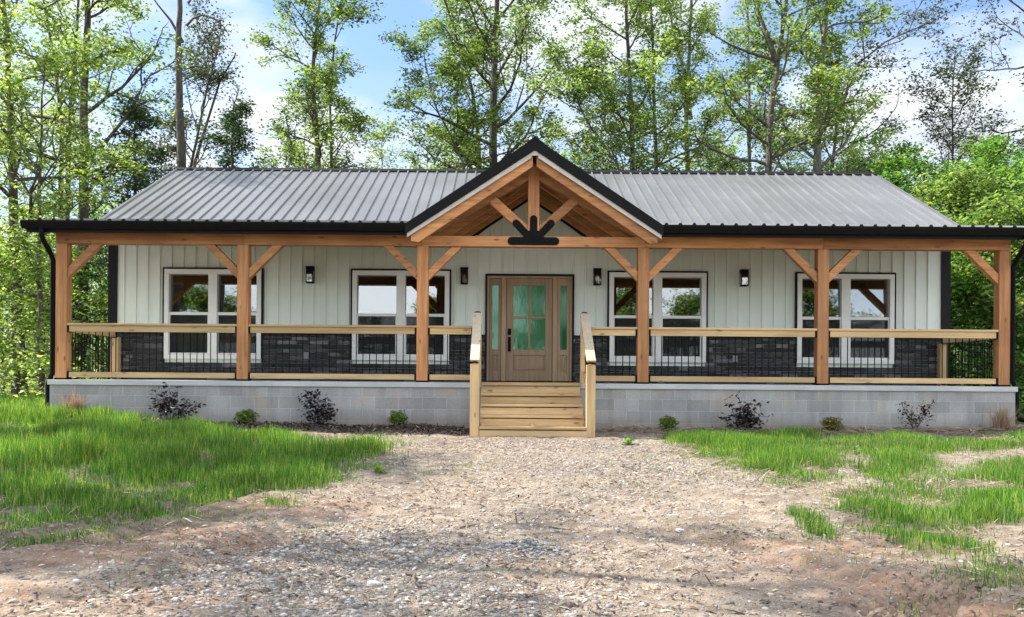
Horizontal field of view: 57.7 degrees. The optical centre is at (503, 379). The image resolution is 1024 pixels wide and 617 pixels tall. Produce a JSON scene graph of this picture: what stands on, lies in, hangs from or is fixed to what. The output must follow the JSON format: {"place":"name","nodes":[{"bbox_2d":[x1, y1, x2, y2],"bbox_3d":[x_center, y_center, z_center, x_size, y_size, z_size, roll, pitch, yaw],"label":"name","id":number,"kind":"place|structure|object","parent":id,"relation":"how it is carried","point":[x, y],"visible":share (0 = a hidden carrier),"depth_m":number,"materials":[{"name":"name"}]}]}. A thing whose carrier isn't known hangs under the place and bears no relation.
{"place":"outdoors","nodes":[
{"label":"outdoors","id":0,"kind":"place"},
{"bbox_2d":[0,401,421,552],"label":"grass","id":1,"kind":"structure","parent":0,"point":[102,438],"depth_m":10.10,"materials":[{"name":"green plant"}]},
{"bbox_2d":[0,378,1023,616],"bbox_3d":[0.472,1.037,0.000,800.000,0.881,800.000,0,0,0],"label":"ground","id":2,"kind":"structure","parent":0,"point":[915,590],"depth_m":6.63,"materials":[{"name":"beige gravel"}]},
{"bbox_2d":[0,284,47,391],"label":"sapling","id":3,"kind":"object","parent":2,"relation":"on","point":[4,314],"visible":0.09,"depth_m":32.64,"materials":[{"name":"green plant"}]},
{"bbox_2d":[0,221,72,386],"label":"sapling","id":4,"kind":"object","parent":2,"relation":"on","point":[28,287],"visible":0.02,"depth_m":39.94,"materials":[{"name":"green plant"}]},
{"bbox_2d":[0,213,99,391],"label":"sapling","id":5,"kind":"object","parent":2,"relation":"on","point":[5,293],"visible":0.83,"depth_m":22.72,"materials":[{"name":"green plant"}]},
{"bbox_2d":[0,348,106,401],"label":"undergrowth","id":6,"kind":"object","parent":2,"relation":"on","point":[35,386],"visible":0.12,"depth_m":21.87,"materials":[{"name":"green plant"}]},
{"bbox_2d":[0,218,107,394],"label":"sapling","id":7,"kind":"object","parent":2,"relation":"on","point":[46,304],"visible":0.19,"depth_m":25.77,"materials":[{"name":"green plant"}]},
{"bbox_2d":[0,189,107,374],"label":"sapling","id":8,"kind":"object","parent":2,"relation":"on","point":[34,216],"visible":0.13,"depth_m":29.75,"materials":[{"name":"green plant"}]},
{"bbox_2d":[3,251,107,378],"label":"sapling","id":9,"kind":"object","parent":2,"relation":"on","point":[86,283],"visible":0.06,"depth_m":26.37,"materials":[{"name":"green plant"}]},
{"bbox_2d":[26,203,108,368],"bbox_3d":[-15.213,-2.846,32.874,5.388,6.873,4.670,0,0,-34],"label":"sapling","id":10,"kind":"object","parent":2,"relation":"on","point":[97,215],"visible":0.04,"depth_m":33.02,"materials":[{"name":"green plant"}]},
{"bbox_2d":[0,4,139,397],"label":"maple tree","id":11,"kind":"object","parent":2,"relation":"on","point":[7,87],"visible":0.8,"depth_m":23.93,"materials":[{"name":"green plant"}]},
{"bbox_2d":[0,0,155,219],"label":"oak tree","id":12,"kind":"object","parent":2,"relation":"on","point":[78,13],"visible":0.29,"depth_m":28.95,"materials":[{"name":"green plant"}]},
{"bbox_2d":[0,0,158,396],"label":"oak tree","id":13,"kind":"object","parent":2,"relation":"on","point":[13,187],"visible":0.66,"depth_m":24.90,"materials":[{"name":"green plant"}]},
{"bbox_2d":[71,187,126,377],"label":"sapling","id":14,"kind":"object","parent":2,"relation":"on","point":[110,207],"visible":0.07,"depth_m":38.05,"materials":[{"name":"green plant"}]},
{"bbox_2d":[0,0,200,378],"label":"oak tree","id":15,"kind":"object","parent":2,"relation":"on","point":[87,8],"visible":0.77,"depth_m":26.92,"materials":[{"name":"green plant"}]},
{"bbox_2d":[49,67,179,334],"bbox_3d":[-11.214,-4.407,27.969,5.938,10.098,5.206,0,0,38],"label":"pine tree","id":16,"kind":"object","parent":2,"relation":"on","point":[135,115],"visible":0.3,"depth_m":27.64,"materials":[{"name":"green plant"}]},
{"bbox_2d":[89,108,196,252],"bbox_3d":[-14.628,-5.195,37.753,5.036,11.568,3.945,0,0,-19],"label":"young tree","id":17,"kind":"object","parent":2,"relation":"on","point":[167,137],"visible":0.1,"depth_m":37.74,"materials":[{"name":"green plant"}]},
{"bbox_2d":[154,0,229,166],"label":"dead tree","id":18,"kind":"object","parent":2,"relation":"on","point":[180,140],"visible":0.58,"depth_m":32.84,"materials":[{"name":"brown plant"}]},
{"bbox_2d":[133,0,256,186],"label":"gum tree","id":19,"kind":"object","parent":2,"relation":"on","point":[208,78],"visible":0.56,"depth_m":36.07,"materials":[{"name":"green plant"}]},
{"bbox_2d":[206,77,272,167],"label":"cedar tree","id":20,"kind":"object","parent":2,"relation":"on","point":[236,133],"visible":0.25,"depth_m":30.76,"materials":[{"name":"green plant"}]},
{"bbox_2d":[62,412,469,439],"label":"mulch","id":21,"kind":"object","parent":2,"relation":"on","point":[343,428],"visible":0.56,"depth_m":14.84,"materials":[{"name":"brown wood"}]},
{"bbox_2d":[53,391,91,413],"bbox_3d":[-6.937,0.375,15.079,0.903,0.432,0.598,0,0,0],"label":"dry grass clump","id":22,"kind":"object","parent":21,"relation":"on","point":[77,402],"visible":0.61,"depth_m":15.08,"materials":[{"name":"beige plant"}]},
{"bbox_2d":[148,382,206,420],"bbox_3d":[-5.347,0.375,15.089,0.932,0.677,0.425,0,0,0],"label":"dark shrub","id":23,"kind":"object","parent":21,"relation":"on","point":[166,404],"visible":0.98,"depth_m":15.08,"materials":[{"name":"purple plant"}]},
{"bbox_2d":[233,409,259,423],"bbox_3d":[-4.186,0.612,15.114,0.429,0.290,0.343,0,0,0],"label":"round bush","id":24,"kind":"object","parent":21,"relation":"on","point":[247,416],"visible":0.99,"depth_m":15.07,"materials":[{"name":"green plant"}]},
{"bbox_2d":[297,386,338,425],"bbox_3d":[-3.043,0.484,15.110,0.661,0.756,0.482,0,0,0],"label":"dark shrub","id":25,"kind":"object","parent":21,"relation":"on","point":[324,413],"visible":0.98,"depth_m":15.10,"materials":[{"name":"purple plant"}]},
{"bbox_2d":[387,409,408,424],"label":"round bush","id":26,"kind":"object","parent":21,"relation":"on","point":[396,418],"visible":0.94,"depth_m":15.08,"materials":[{"name":"green plant"}]},
{"bbox_2d":[248,135,309,167],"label":"young tree","id":27,"kind":"object","parent":2,"relation":"on","point":[276,160],"visible":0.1,"depth_m":38.98,"materials":[{"name":"green plant"}]},
{"bbox_2d":[242,0,380,168],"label":"oak tree","id":28,"kind":"object","parent":2,"relation":"on","point":[309,98],"visible":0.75,"depth_m":33.66,"materials":[{"name":"green plant"}]},
{"bbox_2d":[273,0,386,167],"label":"oak tree","id":29,"kind":"object","parent":2,"relation":"on","point":[343,102],"visible":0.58,"depth_m":35.70,"materials":[{"name":"green plant"}]},
{"bbox_2d":[366,580,382,586],"bbox_3d":[-0.763,1.196,5.431,0.082,0.044,0.077,0,0,33],"label":"stone","id":30,"kind":"object","parent":2,"relation":"on","point":[372,583],"visible":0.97,"depth_m":5.41,"materials":[{"name":"stone"}]},
{"bbox_2d":[372,464,383,472],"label":"weed","id":31,"kind":"object","parent":2,"relation":"on","point":[377,467],"visible":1,"depth_m":9.92,"materials":[{"name":"green plant"}]},
{"bbox_2d":[352,116,412,168],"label":"young tree","id":32,"kind":"object","parent":2,"relation":"on","point":[379,136],"visible":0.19,"depth_m":39.47,"materials":[{"name":"green plant"}]},
{"bbox_2d":[403,569,427,587],"bbox_3d":[-0.527,1.175,5.502,0.067,0.036,0.428,0,0,-22],"label":"stick","id":33,"kind":"object","parent":2,"relation":"on","point":[408,572],"visible":1,"depth_m":5.49,"materials":[{"name":"beige wood"}]},
{"bbox_2d":[396,125,456,168],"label":"young tree","id":34,"kind":"object","parent":2,"relation":"on","point":[413,159],"visible":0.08,"depth_m":40.54,"materials":[{"name":"green plant"}]},
{"bbox_2d":[378,20,549,168],"bbox_3d":[-1.589,-6.113,34.059,5.969,13.997,4.597,0,0,-14],"label":"oak tree","id":35,"kind":"object","parent":2,"relation":"on","point":[443,72],"visible":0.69,"depth_m":33.75,"materials":[{"name":"green plant"}]},
{"bbox_2d":[459,522,481,527],"bbox_3d":[-0.267,1.141,7.291,0.231,0.021,0.038,0,0,-45],"label":"stick","id":36,"kind":"object","parent":2,"relation":"on","point":[470,525],"visible":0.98,"depth_m":7.29,"materials":[{"name":"beige wood"}]},
{"bbox_2d":[375,0,582,168],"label":"oak tree","id":37,"kind":"object","parent":2,"relation":"on","point":[522,34],"visible":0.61,"depth_m":34.85,"materials":[{"name":"green plant"}]},
{"bbox_2d":[412,0,569,168],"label":"oak tree","id":38,"kind":"object","parent":2,"relation":"on","point":[449,5],"visible":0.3,"depth_m":37.48,"materials":[{"name":"green plant"}]},
{"bbox_2d":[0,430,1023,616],"bbox_3d":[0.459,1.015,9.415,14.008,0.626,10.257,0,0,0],"label":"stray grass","id":39,"kind":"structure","parent":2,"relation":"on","point":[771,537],"depth_m":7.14,"materials":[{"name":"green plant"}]},
{"bbox_2d":[0,195,1023,385],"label":"wood","id":40,"kind":"object","parent":2,"relation":"on","point":[107,316],"depth_m":58.08,"materials":[{"name":"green plant"}]},
{"bbox_2d":[20,136,1023,437],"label":"house","id":41,"kind":"structure","parent":2,"relation":"on","point":[534,286],"depth_m":17.88,"materials":[{"name":"white"}]},
{"bbox_2d":[162,267,263,358],"bbox_3d":[-5.611,-1.276,17.953,1.934,1.762,0.155,0,0,0],"label":"window","id":42,"kind":"structure","parent":41,"relation":"in","point":[213,313],"depth_m":17.88,"materials":[{"name":"white plastic"}]},
{"bbox_2d":[350,269,450,360],"bbox_3d":[-1.986,-1.249,17.953,1.934,1.762,0.155,0,0,0],"label":"window","id":43,"kind":"structure","parent":41,"relation":"in","point":[400,316],"depth_m":17.88,"materials":[{"name":"white plastic"}]},
{"bbox_2d":[506,278,552,380],"bbox_3d":[0.492,-0.963,17.940,0.890,1.984,0.120,0,0,0],"label":"door","id":44,"kind":"structure","parent":41,"relation":"in","point":[528,300],"depth_m":17.96,"materials":[{"name":"brown wood"}]},
{"bbox_2d":[607,270,707,362],"bbox_3d":[2.964,-1.212,17.953,1.934,1.762,0.155,0,0,0],"label":"window","id":45,"kind":"structure","parent":41,"relation":"in","point":[656,318],"depth_m":17.88,"materials":[{"name":"white plastic"}]},
{"bbox_2d":[794,272,895,363],"bbox_3d":[6.588,-1.085,18.090,1.934,1.962,0.430,0,0,0],"label":"window","id":46,"kind":"structure","parent":41,"relation":"in","point":[844,318],"depth_m":17.88,"materials":[{"name":"white plastic"}]},
{"bbox_2d":[476,540,583,561],"bbox_3d":[0.176,1.164,6.405,0.755,0.089,0.541,0,0,0],"label":"gravel heap","id":47,"kind":"object","parent":2,"relation":"on","point":[522,546],"visible":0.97,"depth_m":6.37,"materials":[{"name":"grey gravel"}]},
{"bbox_2d":[517,607,542,616],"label":"stick","id":48,"kind":"object","parent":2,"relation":"on","point":[524,611],"visible":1,"depth_m":4.89,"materials":[{"name":"beige wood"}]},
{"bbox_2d":[511,114,590,168],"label":"young tree","id":49,"kind":"object","parent":2,"relation":"on","point":[547,138],"visible":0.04,"depth_m":39.46,"materials":[{"name":"green plant"}]},
{"bbox_2d":[549,526,574,529],"bbox_3d":[0.458,1.156,7.225,0.254,0.019,0.038,0,0,41],"label":"stick","id":50,"kind":"object","parent":2,"relation":"on","point":[562,528],"visible":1,"depth_m":7.22,"materials":[{"name":"beige wood"}]},
{"bbox_2d":[561,126,626,169],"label":"young tree","id":51,"kind":"object","parent":2,"relation":"on","point":[580,157],"visible":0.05,"depth_m":38.74,"materials":[{"name":"green plant"}]},
{"bbox_2d":[587,606,602,614],"bbox_3d":[0.490,1.225,4.910,0.038,0.019,0.147,0,0,-24],"label":"stick","id":52,"kind":"object","parent":2,"relation":"on","point":[588,607],"visible":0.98,"depth_m":4.90,"materials":[{"name":"beige wood"}]},
{"bbox_2d":[518,32,679,169],"bbox_3d":[3.155,-5.554,32.324,5.431,12.960,4.053,0,0,0],"label":"oak tree","id":53,"kind":"object","parent":2,"relation":"on","point":[581,86],"visible":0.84,"depth_m":31.88,"materials":[{"name":"green plant"}]},
{"bbox_2d":[623,436,634,444],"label":"weed","id":54,"kind":"object","parent":2,"relation":"on","point":[628,440],"visible":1,"depth_m":13.38,"materials":[{"name":"green plant"}]},
{"bbox_2d":[574,0,717,170],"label":"oak tree","id":55,"kind":"object","parent":2,"relation":"on","point":[651,41],"visible":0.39,"depth_m":35.97,"materials":[{"name":"green plant"}]},
{"bbox_2d":[540,0,780,170],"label":"oak tree","id":56,"kind":"object","parent":2,"relation":"on","point":[640,164],"visible":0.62,"depth_m":33.48,"materials":[{"name":"green plant"}]},
{"bbox_2d":[675,528,684,532],"bbox_3d":[1.364,1.169,7.183,0.077,0.036,0.061,0,0,0],"label":"stone","id":57,"kind":"object","parent":2,"relation":"on","point":[678,530],"visible":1,"depth_m":7.16,"materials":[{"name":"stone"}]},
{"bbox_2d":[629,0,743,170],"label":"hickory tree","id":58,"kind":"object","parent":2,"relation":"on","point":[707,125],"visible":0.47,"depth_m":36.94,"materials":[{"name":"green plant"}]},
{"bbox_2d":[674,131,746,170],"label":"young tree","id":59,"kind":"object","parent":2,"relation":"on","point":[737,141],"visible":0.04,"depth_m":39.95,"materials":[{"name":"green plant"}]},
{"bbox_2d":[668,0,805,171],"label":"hickory tree","id":60,"kind":"object","parent":2,"relation":"on","point":[730,48],"visible":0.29,"depth_m":37.87,"materials":[{"name":"green plant"}]},
{"bbox_2d":[718,391,773,429],"bbox_3d":[3.925,0.552,15.120,0.885,0.731,0.459,0,0,0],"label":"dark shrub","id":61,"kind":"object","parent":2,"relation":"on","point":[747,420],"visible":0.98,"depth_m":15.10,"materials":[{"name":"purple plant"}]},
{"bbox_2d":[676,0,860,171],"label":"oak tree","id":62,"kind":"object","parent":2,"relation":"on","point":[774,58],"visible":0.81,"depth_m":29.70,"materials":[{"name":"green plant"}]},
{"bbox_2d":[759,118,836,171],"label":"young tree","id":63,"kind":"object","parent":2,"relation":"on","point":[802,168],"visible":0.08,"depth_m":37.93,"materials":[{"name":"green plant"}]},
{"bbox_2d":[595,423,1023,435],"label":"pine straw","id":64,"kind":"object","parent":2,"relation":"on","point":[966,429],"visible":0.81,"depth_m":15.00,"materials":[{"name":"brown plant"}]},
{"bbox_2d":[657,416,679,429],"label":"round bush","id":65,"kind":"object","parent":64,"relation":"on","point":[669,422],"visible":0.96,"depth_m":15.07,"materials":[{"name":"green plant"}]},
{"bbox_2d":[819,417,843,430],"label":"round bush","id":66,"kind":"object","parent":64,"relation":"on","point":[830,423],"visible":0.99,"depth_m":15.07,"materials":[{"name":"green plant"}]},
{"bbox_2d":[896,398,935,428],"bbox_3d":[6.722,0.581,15.135,0.679,0.555,0.404,0,0,0],"label":"dark shrub","id":67,"kind":"object","parent":64,"relation":"on","point":[924,413],"visible":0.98,"depth_m":15.09,"materials":[{"name":"purple plant"}]},
{"bbox_2d":[982,404,1021,429],"bbox_3d":[8.117,0.591,15.138,0.768,0.459,0.610,0,0,25],"label":"dry grass clump","id":68,"kind":"object","parent":64,"relation":"on","point":[1000,421],"visible":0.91,"depth_m":15.07,"materials":[{"name":"beige plant"}]},
{"bbox_2d":[776,500,843,542],"bbox_3d":[2.436,1.084,7.413,0.405,0.240,1.381,0,0,3],"label":"grass tuft","id":69,"kind":"object","parent":2,"relation":"on","point":[795,511],"visible":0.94,"depth_m":7.20,"materials":[{"name":"green plant"}]},
{"bbox_2d":[731,0,910,174],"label":"oak tree","id":70,"kind":"object","parent":2,"relation":"on","point":[822,70],"visible":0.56,"depth_m":31.75,"materials":[{"name":"green plant"}]},
{"bbox_2d":[821,120,920,176],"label":"young tree","id":71,"kind":"object","parent":2,"relation":"on","point":[875,137],"visible":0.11,"depth_m":36.48,"materials":[{"name":"green plant"}]},
{"bbox_2d":[789,0,982,186],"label":"oak tree","id":72,"kind":"object","parent":2,"relation":"on","point":[879,47],"visible":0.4,"depth_m":33.97,"materials":[{"name":"green plant"}]},
{"bbox_2d":[839,136,967,366],"bbox_3d":[13.209,-3.392,31.122,5.236,9.351,5.334,0,0,0],"label":"maple tree","id":73,"kind":"object","parent":2,"relation":"on","point":[880,171],"visible":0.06,"depth_m":30.98,"materials":[{"name":"green plant"}]},
{"bbox_2d":[867,141,974,385],"bbox_3d":[12.380,-3.002,26.770,5.376,8.096,5.433,0,0,0],"label":"maple tree","id":74,"kind":"object","parent":2,"relation":"on","point":[913,167],"visible":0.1,"depth_m":26.92,"materials":[{"name":"green plant"}]},
{"bbox_2d":[900,27,1018,208],"bbox_3d":[17.658,-6.277,35.768,5.140,14.451,5.047,0,0,0],"label":"poplar tree","id":75,"kind":"object","parent":2,"relation":"on","point":[953,136],"visible":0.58,"depth_m":35.78,"materials":[{"name":"green plant"}]},
{"bbox_2d":[903,160,1023,398],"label":"maple tree","id":76,"kind":"object","parent":2,"relation":"on","point":[958,187],"visible":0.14,"depth_m":23.36,"materials":[{"name":"green plant"}]},
{"bbox_2d":[928,131,1023,366],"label":"maple tree","id":77,"kind":"object","parent":2,"relation":"on","point":[967,151],"visible":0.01,"depth_m":32.67,"materials":[{"name":"green plant"}]},
{"bbox_2d":[932,147,1023,389],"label":"maple tree","id":78,"kind":"object","parent":2,"relation":"on","point":[1015,177],"visible":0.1,"depth_m":24.09,"materials":[{"name":"green plant"}]},
{"bbox_2d":[935,0,1023,184],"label":"oak tree","id":79,"kind":"object","parent":2,"relation":"on","point":[1008,68],"visible":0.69,"depth_m":31.75,"materials":[{"name":"green plant"}]},
{"bbox_2d":[950,177,1023,412],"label":"maple tree","id":80,"kind":"object","parent":2,"relation":"on","point":[990,216],"visible":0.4,"depth_m":21.41,"materials":[{"name":"green plant"}]},
{"bbox_2d":[950,202,1023,397],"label":"maple tree","id":81,"kind":"object","parent":2,"relation":"on","point":[958,292],"visible":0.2,"depth_m":22.06,"materials":[{"name":"green plant"}]},
{"bbox_2d":[950,341,1023,423],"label":"undergrowth","id":82,"kind":"object","parent":2,"relation":"on","point":[1021,405],"visible":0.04,"depth_m":19.94,"materials":[{"name":"green plant"}]},
{"bbox_2d":[951,131,1023,385],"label":"maple tree","id":83,"kind":"object","parent":2,"relation":"on","point":[993,145],"visible":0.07,"depth_m":25.73,"materials":[{"name":"green plant"}]},
{"bbox_2d":[962,125,1023,317],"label":"maple tree","id":84,"kind":"object","parent":2,"relation":"on","point":[1022,139],"visible":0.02,"depth_m":29.68,"materials":[{"name":"green plant"}]},
{"bbox_2d":[0,423,1023,616],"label":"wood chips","id":85,"kind":"object","parent":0,"point":[575,603],"visible":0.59,"depth_m":6.49,"materials":[{"name":"beige wood"}]},
{"bbox_2d":[0,419,1023,616],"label":"dead thatch","id":86,"kind":"object","parent":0,"point":[651,451],"visible":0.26,"depth_m":8.46,"materials":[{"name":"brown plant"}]},
{"bbox_2d":[0,391,1023,424],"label":"rough grass","id":87,"kind":"structure","parent":0,"point":[12,400],"depth_m":19.12,"materials":[{"name":"green plant"}]},
{"bbox_2d":[0,0,1023,376],"label":"sky","id":88,"kind":"structure","parent":0,"point":[370,89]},
{"bbox_2d":[651,423,1023,616],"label":"grass","id":89,"kind":"structure","parent":0,"point":[796,454],"depth_m":10.20,"materials":[{"name":"green plant"}]}
]}

